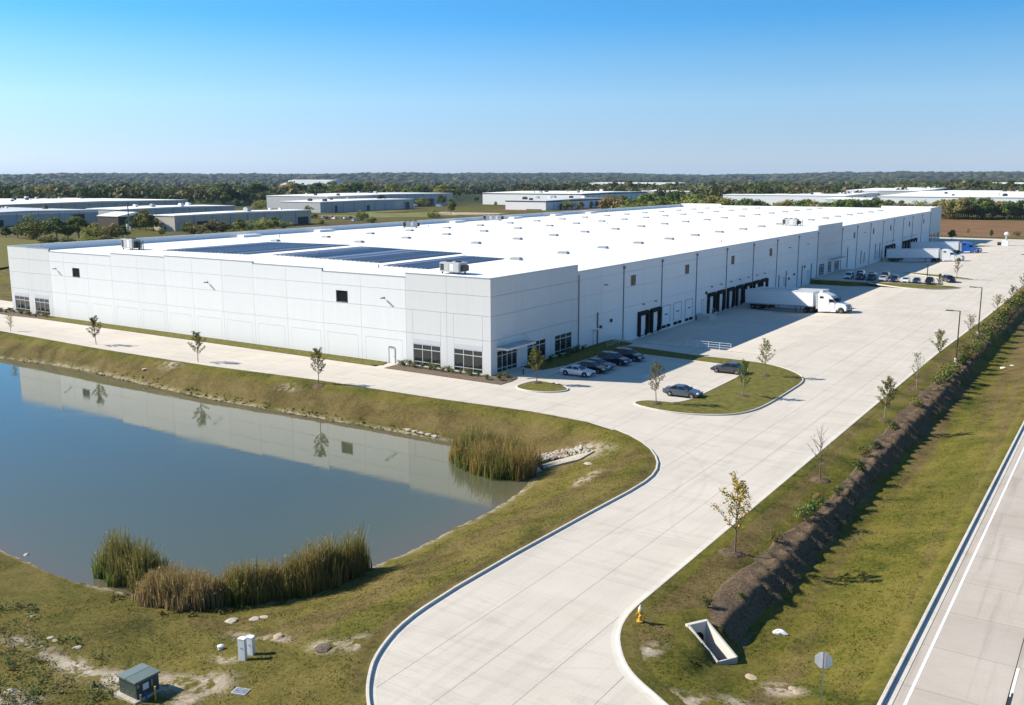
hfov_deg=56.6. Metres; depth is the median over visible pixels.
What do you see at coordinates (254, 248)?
solar array
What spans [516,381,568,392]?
lawn island
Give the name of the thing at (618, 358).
parked car
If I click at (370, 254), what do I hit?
solar array
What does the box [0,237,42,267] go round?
meadow
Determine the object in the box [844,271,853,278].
parked car
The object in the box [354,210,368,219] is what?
tree
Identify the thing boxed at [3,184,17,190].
tree
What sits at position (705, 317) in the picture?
dock stair
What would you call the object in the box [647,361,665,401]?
young tree
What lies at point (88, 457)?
pond water
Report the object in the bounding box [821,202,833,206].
tree
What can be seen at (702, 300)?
door
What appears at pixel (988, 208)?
tree
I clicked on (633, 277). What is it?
window
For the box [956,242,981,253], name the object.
truck
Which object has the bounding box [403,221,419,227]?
rooftop unit
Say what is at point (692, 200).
tree
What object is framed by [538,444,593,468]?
stone outfall
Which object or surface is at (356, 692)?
grass verge
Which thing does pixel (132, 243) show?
rooftop unit
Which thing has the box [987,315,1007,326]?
shrub
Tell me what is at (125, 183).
tree
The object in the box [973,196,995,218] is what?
tree
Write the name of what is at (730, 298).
dock door
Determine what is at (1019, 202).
tree
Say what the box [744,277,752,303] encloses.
dock door
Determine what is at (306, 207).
tree
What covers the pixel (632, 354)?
parked car
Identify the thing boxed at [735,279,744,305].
dock door
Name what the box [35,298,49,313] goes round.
window
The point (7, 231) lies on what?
tree
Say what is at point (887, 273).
parked car
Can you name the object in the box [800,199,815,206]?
tree
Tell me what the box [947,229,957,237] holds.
tree
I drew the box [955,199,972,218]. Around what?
tree
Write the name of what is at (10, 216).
shed
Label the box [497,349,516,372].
window
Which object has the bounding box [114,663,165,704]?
transformer
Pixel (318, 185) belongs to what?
tree
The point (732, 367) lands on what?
parked car
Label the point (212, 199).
tree
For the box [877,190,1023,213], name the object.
shed
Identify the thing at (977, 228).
field
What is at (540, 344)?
window
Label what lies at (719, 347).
railing
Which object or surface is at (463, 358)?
window
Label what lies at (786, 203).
tree
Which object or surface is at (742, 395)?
mulch ring
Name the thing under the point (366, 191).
tree
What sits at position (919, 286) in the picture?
lawn island
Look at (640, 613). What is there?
fire hydrant
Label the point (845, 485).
shrub
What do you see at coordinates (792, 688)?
boulder
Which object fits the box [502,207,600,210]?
meadow
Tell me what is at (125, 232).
tree
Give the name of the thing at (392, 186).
tree
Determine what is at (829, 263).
window
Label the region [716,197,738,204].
tree
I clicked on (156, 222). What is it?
tree
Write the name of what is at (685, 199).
tree
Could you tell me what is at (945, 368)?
shrub
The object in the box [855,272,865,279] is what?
parked car
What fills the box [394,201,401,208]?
door
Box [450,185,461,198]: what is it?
tree
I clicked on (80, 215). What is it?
door
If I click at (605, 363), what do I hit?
parked car
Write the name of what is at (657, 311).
dock door
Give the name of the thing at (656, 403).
mulch ring
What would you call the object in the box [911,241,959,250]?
semi trailer
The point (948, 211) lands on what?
tree
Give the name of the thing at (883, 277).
parked car
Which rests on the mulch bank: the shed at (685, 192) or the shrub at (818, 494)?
the shrub at (818, 494)
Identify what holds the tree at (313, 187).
on the ground at (22, 581)
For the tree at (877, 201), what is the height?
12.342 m
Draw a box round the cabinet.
[997,232,1009,245]
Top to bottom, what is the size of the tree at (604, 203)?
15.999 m
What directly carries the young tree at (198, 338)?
on the mulch ring
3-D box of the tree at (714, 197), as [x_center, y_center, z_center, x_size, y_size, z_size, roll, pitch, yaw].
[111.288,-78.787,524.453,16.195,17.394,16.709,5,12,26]
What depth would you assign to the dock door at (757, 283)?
211.60 m
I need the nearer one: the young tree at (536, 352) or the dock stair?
the young tree at (536, 352)
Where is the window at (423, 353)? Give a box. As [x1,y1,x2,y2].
[413,343,440,367]
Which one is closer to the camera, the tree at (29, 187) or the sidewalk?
the sidewalk
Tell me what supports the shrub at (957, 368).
on the mulch bank
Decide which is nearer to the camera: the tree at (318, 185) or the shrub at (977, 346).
the shrub at (977, 346)
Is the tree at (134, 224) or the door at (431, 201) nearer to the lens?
the tree at (134, 224)
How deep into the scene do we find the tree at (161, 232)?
429.19 m
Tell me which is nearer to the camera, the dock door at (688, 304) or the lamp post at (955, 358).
the lamp post at (955, 358)
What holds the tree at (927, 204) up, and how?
on the ground at (22, 581)
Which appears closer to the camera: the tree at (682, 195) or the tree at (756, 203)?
the tree at (756, 203)
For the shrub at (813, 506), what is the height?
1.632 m
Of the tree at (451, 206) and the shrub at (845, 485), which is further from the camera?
the tree at (451, 206)
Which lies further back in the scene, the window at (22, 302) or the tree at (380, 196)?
the tree at (380, 196)
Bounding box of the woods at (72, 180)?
[0,171,1023,193]
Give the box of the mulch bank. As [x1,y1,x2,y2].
[708,299,1023,648]
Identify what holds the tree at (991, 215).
on the ground at (22, 581)
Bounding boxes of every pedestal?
[237,636,247,660]
[246,635,254,655]
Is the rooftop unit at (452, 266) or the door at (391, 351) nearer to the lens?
the door at (391, 351)
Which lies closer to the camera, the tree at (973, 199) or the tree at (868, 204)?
the tree at (973, 199)
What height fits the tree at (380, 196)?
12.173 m
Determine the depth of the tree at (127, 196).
871.47 m
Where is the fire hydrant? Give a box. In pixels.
[636,605,643,622]
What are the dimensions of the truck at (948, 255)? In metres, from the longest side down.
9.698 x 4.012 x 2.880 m
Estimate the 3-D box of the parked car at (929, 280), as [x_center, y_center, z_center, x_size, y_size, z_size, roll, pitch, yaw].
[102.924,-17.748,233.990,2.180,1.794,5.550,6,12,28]
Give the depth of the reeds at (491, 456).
94.52 m
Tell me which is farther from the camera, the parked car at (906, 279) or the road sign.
the parked car at (906, 279)
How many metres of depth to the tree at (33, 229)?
399.98 m
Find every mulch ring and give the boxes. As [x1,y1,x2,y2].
[313,383,324,389]
[650,402,661,404]
[718,548,746,558]
[737,394,748,397]
[810,477,830,483]
[877,418,889,421]
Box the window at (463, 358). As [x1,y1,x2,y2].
[454,348,482,373]
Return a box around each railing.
[607,334,624,345]
[686,340,730,349]
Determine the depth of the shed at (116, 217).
505.40 m
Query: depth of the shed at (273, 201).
826.39 m
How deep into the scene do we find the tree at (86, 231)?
393.16 m
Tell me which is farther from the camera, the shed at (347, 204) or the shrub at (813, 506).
the shed at (347, 204)
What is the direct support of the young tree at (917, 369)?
on the ground at (22, 581)
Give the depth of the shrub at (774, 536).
69.57 m
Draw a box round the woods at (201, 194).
[0,179,1023,201]
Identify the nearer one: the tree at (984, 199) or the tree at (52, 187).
the tree at (984, 199)
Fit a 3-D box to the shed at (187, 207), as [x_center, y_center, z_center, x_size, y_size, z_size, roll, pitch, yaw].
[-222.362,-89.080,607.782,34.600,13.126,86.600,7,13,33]
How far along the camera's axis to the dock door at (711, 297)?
190.49 m
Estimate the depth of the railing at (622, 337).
151.78 m
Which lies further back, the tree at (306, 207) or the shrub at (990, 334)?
the tree at (306, 207)
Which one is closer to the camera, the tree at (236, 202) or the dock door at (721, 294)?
the dock door at (721, 294)
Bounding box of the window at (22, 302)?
[15,295,29,311]
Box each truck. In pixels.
[803,292,851,313]
[931,249,964,261]
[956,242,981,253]
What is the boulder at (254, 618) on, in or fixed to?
on the ground at (22, 581)
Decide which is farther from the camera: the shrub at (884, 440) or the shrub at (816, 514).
the shrub at (884, 440)
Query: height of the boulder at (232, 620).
0.150 m
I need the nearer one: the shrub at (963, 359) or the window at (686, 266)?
the shrub at (963, 359)
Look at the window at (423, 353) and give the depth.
132.97 m
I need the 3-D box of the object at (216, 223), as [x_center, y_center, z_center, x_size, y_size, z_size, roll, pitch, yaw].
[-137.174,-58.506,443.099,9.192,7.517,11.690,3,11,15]
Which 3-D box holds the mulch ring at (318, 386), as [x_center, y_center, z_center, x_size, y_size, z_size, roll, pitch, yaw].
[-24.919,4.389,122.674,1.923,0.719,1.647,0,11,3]
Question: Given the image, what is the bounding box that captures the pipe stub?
[217,644,223,649]
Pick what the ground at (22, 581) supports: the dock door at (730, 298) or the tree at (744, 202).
the tree at (744, 202)
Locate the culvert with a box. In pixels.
[685,619,737,664]
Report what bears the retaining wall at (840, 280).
on the ground at (22, 581)
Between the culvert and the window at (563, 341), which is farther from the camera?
the window at (563, 341)
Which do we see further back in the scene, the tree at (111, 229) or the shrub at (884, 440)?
the tree at (111, 229)
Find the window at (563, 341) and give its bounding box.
[555,331,571,355]
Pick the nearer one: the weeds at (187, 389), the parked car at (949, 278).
the weeds at (187, 389)
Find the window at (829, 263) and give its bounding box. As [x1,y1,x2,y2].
[827,261,830,272]
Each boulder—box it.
[225,617,237,623]
[249,616,259,620]
[273,633,283,639]
[314,643,330,652]
[745,674,757,679]
[788,686,796,689]
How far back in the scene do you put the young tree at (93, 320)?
151.60 m
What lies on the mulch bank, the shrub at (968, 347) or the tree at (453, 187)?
the shrub at (968, 347)
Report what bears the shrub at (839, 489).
on the mulch bank
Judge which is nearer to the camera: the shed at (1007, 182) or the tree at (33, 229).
the tree at (33, 229)
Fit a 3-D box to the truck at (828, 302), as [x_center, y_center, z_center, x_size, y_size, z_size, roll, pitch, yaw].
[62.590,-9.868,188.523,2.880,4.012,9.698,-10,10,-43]
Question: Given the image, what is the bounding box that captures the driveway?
[0,237,1023,704]
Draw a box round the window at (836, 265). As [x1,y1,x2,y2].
[834,260,838,270]
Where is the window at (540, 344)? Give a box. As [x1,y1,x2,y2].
[527,338,545,363]
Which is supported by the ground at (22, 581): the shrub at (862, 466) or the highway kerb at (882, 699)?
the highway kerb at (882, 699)
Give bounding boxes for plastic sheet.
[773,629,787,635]
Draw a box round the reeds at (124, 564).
[89,525,177,592]
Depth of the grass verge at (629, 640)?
67.26 m
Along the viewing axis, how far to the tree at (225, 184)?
1019.55 m
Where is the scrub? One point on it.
(45, 676)
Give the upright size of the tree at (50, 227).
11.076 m
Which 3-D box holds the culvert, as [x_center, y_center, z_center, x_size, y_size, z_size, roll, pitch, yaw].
[11.696,17.515,55.873,1.520,2.260,3.160,-5,12,-24]
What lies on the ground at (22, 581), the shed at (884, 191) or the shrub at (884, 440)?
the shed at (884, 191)
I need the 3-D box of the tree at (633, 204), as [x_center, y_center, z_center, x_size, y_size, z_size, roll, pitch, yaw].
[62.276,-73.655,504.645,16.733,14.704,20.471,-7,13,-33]
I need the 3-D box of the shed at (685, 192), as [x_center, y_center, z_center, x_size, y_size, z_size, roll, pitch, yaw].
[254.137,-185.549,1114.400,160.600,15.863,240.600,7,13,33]
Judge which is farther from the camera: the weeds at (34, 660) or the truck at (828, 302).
the truck at (828, 302)
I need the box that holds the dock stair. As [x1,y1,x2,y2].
[697,309,719,320]
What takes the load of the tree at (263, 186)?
on the ground at (22, 581)
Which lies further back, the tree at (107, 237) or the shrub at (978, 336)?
the tree at (107, 237)
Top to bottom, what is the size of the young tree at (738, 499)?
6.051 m
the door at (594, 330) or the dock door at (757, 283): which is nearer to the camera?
the door at (594, 330)
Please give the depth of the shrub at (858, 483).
83.00 m
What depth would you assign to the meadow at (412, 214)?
665.60 m
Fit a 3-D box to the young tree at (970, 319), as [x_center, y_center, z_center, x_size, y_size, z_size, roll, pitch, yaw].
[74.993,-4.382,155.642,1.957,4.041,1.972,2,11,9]
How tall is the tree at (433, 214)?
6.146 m
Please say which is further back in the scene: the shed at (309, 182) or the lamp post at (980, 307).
the shed at (309, 182)
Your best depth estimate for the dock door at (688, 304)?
181.26 m
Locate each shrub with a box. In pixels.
[699,596,714,606]
[737,591,744,598]
[769,529,784,540]
[792,523,823,547]
[794,504,812,520]
[803,516,833,541]
[804,495,825,514]
[812,491,831,504]
[812,511,835,528]
[823,506,845,523]
[832,485,844,495]
[834,490,854,504]
[838,481,857,495]
[847,475,866,488]
[851,457,866,470]
[856,444,873,456]
[869,439,880,448]
[878,437,903,451]
[885,419,897,429]
[911,396,923,407]
[930,374,947,384]
[936,363,953,376]
[937,369,954,382]
[946,362,964,372]
[956,351,972,364]
[958,346,979,358]
[960,344,975,353]
[969,332,988,341]
[969,340,984,352]
[971,339,986,349]
[978,328,995,339]
[980,320,1001,332]
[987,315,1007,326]
[992,309,1007,321]
[998,303,1016,315]
[1001,296,1023,309]
[1015,292,1023,304]
[1016,285,1023,295]
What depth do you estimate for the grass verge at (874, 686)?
62.10 m
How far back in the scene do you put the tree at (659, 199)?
541.26 m
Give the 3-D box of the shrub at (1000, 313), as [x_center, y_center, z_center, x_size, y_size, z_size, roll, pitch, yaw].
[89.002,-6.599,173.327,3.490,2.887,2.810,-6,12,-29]
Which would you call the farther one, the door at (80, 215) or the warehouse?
the door at (80, 215)
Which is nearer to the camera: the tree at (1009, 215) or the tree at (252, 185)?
the tree at (1009, 215)
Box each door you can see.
[18,216,57,223]
[72,214,84,219]
[197,221,209,224]
[298,216,308,223]
[388,347,394,362]
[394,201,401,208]
[414,198,433,205]
[593,328,600,344]
[637,303,649,336]
[650,300,661,332]
[662,304,670,327]
[673,301,681,324]
[685,298,692,320]
[701,299,706,311]
[707,286,716,313]
[716,284,725,311]
[726,281,735,308]
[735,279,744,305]
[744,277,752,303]
[753,275,760,287]
[761,273,768,286]
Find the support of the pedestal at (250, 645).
on the ground at (22, 581)
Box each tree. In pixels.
[0,226,12,235]
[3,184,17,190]
[4,315,12,330]
[10,228,23,237]
[13,212,54,239]
[22,185,37,190]
[35,184,60,191]
[36,234,57,243]
[43,216,69,237]
[59,237,74,242]
[60,220,73,236]
[66,215,90,237]
[76,234,96,240]
[80,222,108,239]
[86,315,102,341]
[97,223,123,239]
[97,235,112,239]
[116,225,130,238]
[118,182,131,187]
[122,193,135,198]
[129,213,142,229]
[134,209,152,230]
[147,215,159,230]
[157,228,166,235]
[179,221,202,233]
[188,331,205,359]
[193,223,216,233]
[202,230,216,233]
[206,195,215,203]
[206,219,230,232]
[214,182,232,203]
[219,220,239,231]
[220,192,230,202]
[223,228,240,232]
[231,200,242,205]
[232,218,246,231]
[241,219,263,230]
[244,197,253,203]
[247,182,265,200]
[251,202,265,209]
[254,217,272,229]
[255,185,269,192]
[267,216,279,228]
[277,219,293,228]
[278,183,297,193]
[285,181,303,191]
[302,185,317,190]
[304,205,313,213]
[309,347,325,383]
[312,182,326,189]
[319,181,335,192]
[334,183,352,192]
[349,181,364,192]
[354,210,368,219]
[360,181,378,191]
[361,186,374,192]
[365,216,376,222]
[376,195,385,198]
[385,183,402,192]
[407,188,418,192]
[411,184,421,190]
[414,198,429,205]
[418,186,430,192]
[425,209,440,217]
[433,184,451,192]
[436,195,447,202]
[444,183,455,194]
[447,198,455,210]
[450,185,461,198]
[527,346,545,380]
[561,200,576,209]
[575,201,584,209]
[598,197,625,208]
[605,194,624,202]
[618,198,641,207]
[624,200,638,207]
[637,192,658,202]
[637,195,650,205]
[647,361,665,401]
[648,195,669,205]
[663,200,676,204]
[667,191,687,201]
[672,193,686,201]
[676,195,692,203]
[688,198,698,202]
[691,192,708,198]
[698,198,715,203]
[706,194,724,204]
[711,471,752,551]
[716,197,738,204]
[734,198,751,205]
[737,359,750,394]
[750,199,764,205]
[758,338,776,374]
[772,199,794,205]
[793,200,805,206]
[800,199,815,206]
[803,201,827,206]
[808,422,831,478]
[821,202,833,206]
[831,200,850,206]
[846,198,863,207]
[859,199,876,207]
[871,197,883,206]
[875,375,896,418]
[883,200,894,205]
[907,200,918,205]
[910,352,930,387]
[917,199,930,206]
[929,200,948,211]
[932,329,948,362]
[936,273,943,284]
[938,205,957,218]
[945,197,972,219]
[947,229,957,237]
[954,258,961,278]
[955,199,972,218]
[963,314,976,337]
[967,196,975,217]
[968,204,984,218]
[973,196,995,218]
[975,201,1000,218]
[980,200,998,218]
[992,294,1005,309]
[995,201,1005,218]
[998,201,1015,219]
[999,203,1022,218]
[1010,285,1017,297]
[1011,231,1021,235]
[1014,199,1023,206]
[1014,207,1023,219]
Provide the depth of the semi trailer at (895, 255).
304.32 m
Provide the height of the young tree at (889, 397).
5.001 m
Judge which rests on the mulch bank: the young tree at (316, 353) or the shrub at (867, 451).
the shrub at (867, 451)
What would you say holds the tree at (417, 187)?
on the ground at (22, 581)
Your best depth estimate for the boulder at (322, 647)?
54.23 m
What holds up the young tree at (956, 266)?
on the lawn island at (933, 275)
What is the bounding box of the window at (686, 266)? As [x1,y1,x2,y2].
[685,264,688,273]
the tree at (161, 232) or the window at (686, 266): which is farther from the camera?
the tree at (161, 232)
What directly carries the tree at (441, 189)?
on the ground at (22, 581)
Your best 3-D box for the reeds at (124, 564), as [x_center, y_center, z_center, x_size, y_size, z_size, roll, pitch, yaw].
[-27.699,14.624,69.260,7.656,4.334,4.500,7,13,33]
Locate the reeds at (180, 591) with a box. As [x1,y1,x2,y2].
[132,558,225,611]
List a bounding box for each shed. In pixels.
[0,196,187,208]
[0,205,97,225]
[86,202,235,214]
[97,211,153,226]
[153,207,310,230]
[266,191,452,208]
[280,197,413,212]
[288,180,343,185]
[483,189,645,204]
[505,195,603,209]
[590,182,695,184]
[642,189,722,198]
[723,192,877,204]
[825,196,873,202]
[846,186,947,195]
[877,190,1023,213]
[992,182,1023,183]
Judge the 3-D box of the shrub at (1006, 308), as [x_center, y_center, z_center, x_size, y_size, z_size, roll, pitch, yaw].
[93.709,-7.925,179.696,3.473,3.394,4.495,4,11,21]
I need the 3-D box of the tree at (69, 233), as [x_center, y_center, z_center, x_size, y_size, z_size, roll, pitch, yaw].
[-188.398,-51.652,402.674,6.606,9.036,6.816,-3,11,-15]
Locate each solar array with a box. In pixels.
[163,242,345,254]
[274,246,459,262]
[383,255,504,268]
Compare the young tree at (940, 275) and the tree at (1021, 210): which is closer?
the young tree at (940, 275)
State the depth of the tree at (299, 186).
1142.43 m
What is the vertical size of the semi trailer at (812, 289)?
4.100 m
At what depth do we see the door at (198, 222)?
478.95 m
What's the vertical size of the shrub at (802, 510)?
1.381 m
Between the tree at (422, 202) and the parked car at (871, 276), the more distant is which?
the tree at (422, 202)
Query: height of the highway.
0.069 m
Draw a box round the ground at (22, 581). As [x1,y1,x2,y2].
[0,177,1023,704]
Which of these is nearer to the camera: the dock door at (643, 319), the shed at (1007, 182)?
the dock door at (643, 319)
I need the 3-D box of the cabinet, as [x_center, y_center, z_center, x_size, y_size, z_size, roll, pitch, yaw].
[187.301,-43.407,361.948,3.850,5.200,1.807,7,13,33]
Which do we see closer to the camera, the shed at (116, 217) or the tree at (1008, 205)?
the shed at (116, 217)
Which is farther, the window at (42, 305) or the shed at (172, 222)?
the shed at (172, 222)
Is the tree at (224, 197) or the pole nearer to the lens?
the pole
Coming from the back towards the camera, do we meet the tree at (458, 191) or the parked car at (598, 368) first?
the tree at (458, 191)
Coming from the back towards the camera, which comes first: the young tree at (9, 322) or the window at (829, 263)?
the window at (829, 263)
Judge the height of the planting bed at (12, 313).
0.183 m
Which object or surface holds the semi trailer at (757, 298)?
on the driveway
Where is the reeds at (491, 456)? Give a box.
[448,419,543,480]
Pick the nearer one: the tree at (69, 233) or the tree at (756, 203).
the tree at (69, 233)
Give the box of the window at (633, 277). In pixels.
[631,275,635,285]
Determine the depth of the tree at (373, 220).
547.99 m
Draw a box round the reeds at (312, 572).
[205,520,372,606]
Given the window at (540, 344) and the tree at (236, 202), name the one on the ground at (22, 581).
the tree at (236, 202)
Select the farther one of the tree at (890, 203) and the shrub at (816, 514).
the tree at (890, 203)
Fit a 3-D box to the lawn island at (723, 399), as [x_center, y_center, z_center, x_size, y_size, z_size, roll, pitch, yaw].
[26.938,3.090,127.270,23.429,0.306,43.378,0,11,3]
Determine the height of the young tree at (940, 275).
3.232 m
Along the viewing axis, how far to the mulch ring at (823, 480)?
83.16 m
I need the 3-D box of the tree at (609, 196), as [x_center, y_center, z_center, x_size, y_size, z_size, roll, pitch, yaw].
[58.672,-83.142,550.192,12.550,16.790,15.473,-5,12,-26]
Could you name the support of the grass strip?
on the ground at (22, 581)
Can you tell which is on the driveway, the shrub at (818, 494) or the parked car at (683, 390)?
the parked car at (683, 390)
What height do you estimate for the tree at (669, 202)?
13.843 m
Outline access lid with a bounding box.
[230,687,250,695]
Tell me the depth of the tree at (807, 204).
521.30 m
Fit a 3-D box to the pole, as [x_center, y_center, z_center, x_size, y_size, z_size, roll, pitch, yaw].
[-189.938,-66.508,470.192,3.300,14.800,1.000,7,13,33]
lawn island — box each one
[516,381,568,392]
[623,346,803,415]
[868,282,959,289]
[902,272,971,279]
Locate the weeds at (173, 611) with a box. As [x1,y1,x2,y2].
[108,592,283,616]
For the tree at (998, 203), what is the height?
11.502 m
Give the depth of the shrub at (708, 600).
59.04 m
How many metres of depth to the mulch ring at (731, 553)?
67.06 m
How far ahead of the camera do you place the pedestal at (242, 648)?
54.24 m
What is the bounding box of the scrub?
[0,596,116,704]
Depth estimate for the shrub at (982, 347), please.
146.41 m
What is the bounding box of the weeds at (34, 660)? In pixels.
[0,618,78,704]
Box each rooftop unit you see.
[121,238,143,249]
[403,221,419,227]
[440,260,468,274]
[483,214,503,220]
[782,218,802,225]
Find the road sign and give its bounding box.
[815,651,832,704]
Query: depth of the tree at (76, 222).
400.47 m
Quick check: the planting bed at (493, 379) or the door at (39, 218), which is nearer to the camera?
the planting bed at (493, 379)
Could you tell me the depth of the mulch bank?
71.75 m
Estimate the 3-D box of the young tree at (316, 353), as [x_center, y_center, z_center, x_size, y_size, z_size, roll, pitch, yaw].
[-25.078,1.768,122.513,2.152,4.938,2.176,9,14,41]
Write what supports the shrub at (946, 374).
on the mulch bank
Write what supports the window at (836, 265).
in the warehouse
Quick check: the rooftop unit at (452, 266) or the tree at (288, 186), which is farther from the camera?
the tree at (288, 186)
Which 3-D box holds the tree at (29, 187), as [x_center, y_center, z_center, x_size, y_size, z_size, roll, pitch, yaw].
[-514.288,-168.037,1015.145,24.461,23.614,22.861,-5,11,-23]
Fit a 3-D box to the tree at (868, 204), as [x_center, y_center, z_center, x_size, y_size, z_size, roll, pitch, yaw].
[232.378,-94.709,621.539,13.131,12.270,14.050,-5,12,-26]
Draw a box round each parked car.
[559,364,594,377]
[578,360,608,373]
[581,357,614,368]
[597,351,631,365]
[613,347,644,361]
[662,384,702,397]
[710,362,743,374]
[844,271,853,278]
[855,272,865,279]
[866,273,875,280]
[878,275,887,281]
[881,271,889,277]
[889,274,898,282]
[901,276,910,282]
[912,277,920,283]
[924,277,934,284]
[942,275,955,282]
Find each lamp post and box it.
[946,310,960,361]
[969,286,982,333]
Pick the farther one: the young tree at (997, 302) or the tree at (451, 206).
the tree at (451, 206)
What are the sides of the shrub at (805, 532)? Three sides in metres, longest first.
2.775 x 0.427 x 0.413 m
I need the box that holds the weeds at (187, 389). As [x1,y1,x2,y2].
[9,359,436,434]
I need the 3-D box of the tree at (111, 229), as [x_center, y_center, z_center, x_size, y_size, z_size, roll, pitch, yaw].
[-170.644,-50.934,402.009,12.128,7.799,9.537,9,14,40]
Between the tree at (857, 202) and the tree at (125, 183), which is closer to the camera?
the tree at (857, 202)
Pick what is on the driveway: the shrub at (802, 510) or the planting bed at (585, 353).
the planting bed at (585, 353)
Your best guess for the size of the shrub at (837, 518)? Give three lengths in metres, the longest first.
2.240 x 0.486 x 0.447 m
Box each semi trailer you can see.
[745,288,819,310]
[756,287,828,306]
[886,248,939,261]
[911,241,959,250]
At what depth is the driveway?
97.73 m
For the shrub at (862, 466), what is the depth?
86.35 m
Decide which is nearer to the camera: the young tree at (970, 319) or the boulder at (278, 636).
the boulder at (278, 636)
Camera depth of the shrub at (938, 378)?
120.44 m
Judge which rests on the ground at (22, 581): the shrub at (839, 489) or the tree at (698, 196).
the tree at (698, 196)
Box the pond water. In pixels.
[0,358,532,604]
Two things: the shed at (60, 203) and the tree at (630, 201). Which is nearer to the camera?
the tree at (630, 201)
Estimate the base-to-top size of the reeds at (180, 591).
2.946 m
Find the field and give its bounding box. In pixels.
[940,219,1023,237]
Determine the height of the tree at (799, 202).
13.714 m
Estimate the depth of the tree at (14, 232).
420.60 m
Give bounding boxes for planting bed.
[0,310,54,318]
[385,364,516,384]
[522,340,632,369]
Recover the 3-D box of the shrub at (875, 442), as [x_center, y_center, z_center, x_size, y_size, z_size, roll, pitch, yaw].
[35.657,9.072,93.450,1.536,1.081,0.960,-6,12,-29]
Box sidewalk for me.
[501,356,596,378]
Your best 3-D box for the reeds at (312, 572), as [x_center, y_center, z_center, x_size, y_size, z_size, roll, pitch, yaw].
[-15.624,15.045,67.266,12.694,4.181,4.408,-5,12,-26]
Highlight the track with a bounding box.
[433,212,500,214]
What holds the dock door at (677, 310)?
in the warehouse
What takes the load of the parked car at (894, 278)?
on the driveway
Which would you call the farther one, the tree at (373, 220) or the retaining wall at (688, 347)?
the tree at (373, 220)
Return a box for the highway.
[883,427,1023,704]
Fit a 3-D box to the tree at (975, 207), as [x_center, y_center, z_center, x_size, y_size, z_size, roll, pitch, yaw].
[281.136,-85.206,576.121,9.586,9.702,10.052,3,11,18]
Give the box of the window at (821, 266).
[819,263,823,275]
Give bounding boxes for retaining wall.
[613,339,759,354]
[812,278,870,282]
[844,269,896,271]
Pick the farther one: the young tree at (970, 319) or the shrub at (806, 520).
the young tree at (970, 319)
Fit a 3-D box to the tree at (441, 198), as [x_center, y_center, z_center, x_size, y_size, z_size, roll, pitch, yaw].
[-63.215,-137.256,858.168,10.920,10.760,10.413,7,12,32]
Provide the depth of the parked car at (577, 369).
127.14 m
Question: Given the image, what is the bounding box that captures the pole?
[126,203,131,230]
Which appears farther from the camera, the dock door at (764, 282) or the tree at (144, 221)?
the tree at (144, 221)
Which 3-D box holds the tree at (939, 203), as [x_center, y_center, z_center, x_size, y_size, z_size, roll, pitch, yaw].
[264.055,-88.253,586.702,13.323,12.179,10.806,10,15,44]
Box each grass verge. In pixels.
[345,429,656,704]
[620,292,1018,704]
[856,402,1023,704]
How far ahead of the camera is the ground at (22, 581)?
68.41 m
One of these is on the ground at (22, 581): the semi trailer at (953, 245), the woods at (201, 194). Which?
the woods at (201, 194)
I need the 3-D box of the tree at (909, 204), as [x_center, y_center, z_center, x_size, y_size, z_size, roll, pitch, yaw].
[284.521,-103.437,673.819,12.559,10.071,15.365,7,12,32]
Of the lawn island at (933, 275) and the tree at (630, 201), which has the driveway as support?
the lawn island at (933, 275)
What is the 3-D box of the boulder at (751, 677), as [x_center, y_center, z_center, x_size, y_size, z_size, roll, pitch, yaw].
[13.226,18.015,52.624,0.735,0.145,0.758,9,14,40]
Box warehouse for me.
[7,203,941,375]
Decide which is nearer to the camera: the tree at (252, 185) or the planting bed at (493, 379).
the planting bed at (493, 379)
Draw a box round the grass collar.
[651,606,777,675]
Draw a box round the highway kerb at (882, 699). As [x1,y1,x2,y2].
[877,421,1023,704]
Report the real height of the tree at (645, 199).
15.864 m
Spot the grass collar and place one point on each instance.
(748, 663)
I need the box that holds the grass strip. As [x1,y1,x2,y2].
[39,317,385,365]
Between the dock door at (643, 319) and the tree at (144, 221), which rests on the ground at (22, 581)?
the tree at (144, 221)
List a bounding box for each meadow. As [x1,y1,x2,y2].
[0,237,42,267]
[318,210,482,217]
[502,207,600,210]
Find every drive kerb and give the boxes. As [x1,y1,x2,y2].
[366,429,658,704]
[617,295,1013,704]
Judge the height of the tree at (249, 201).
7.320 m

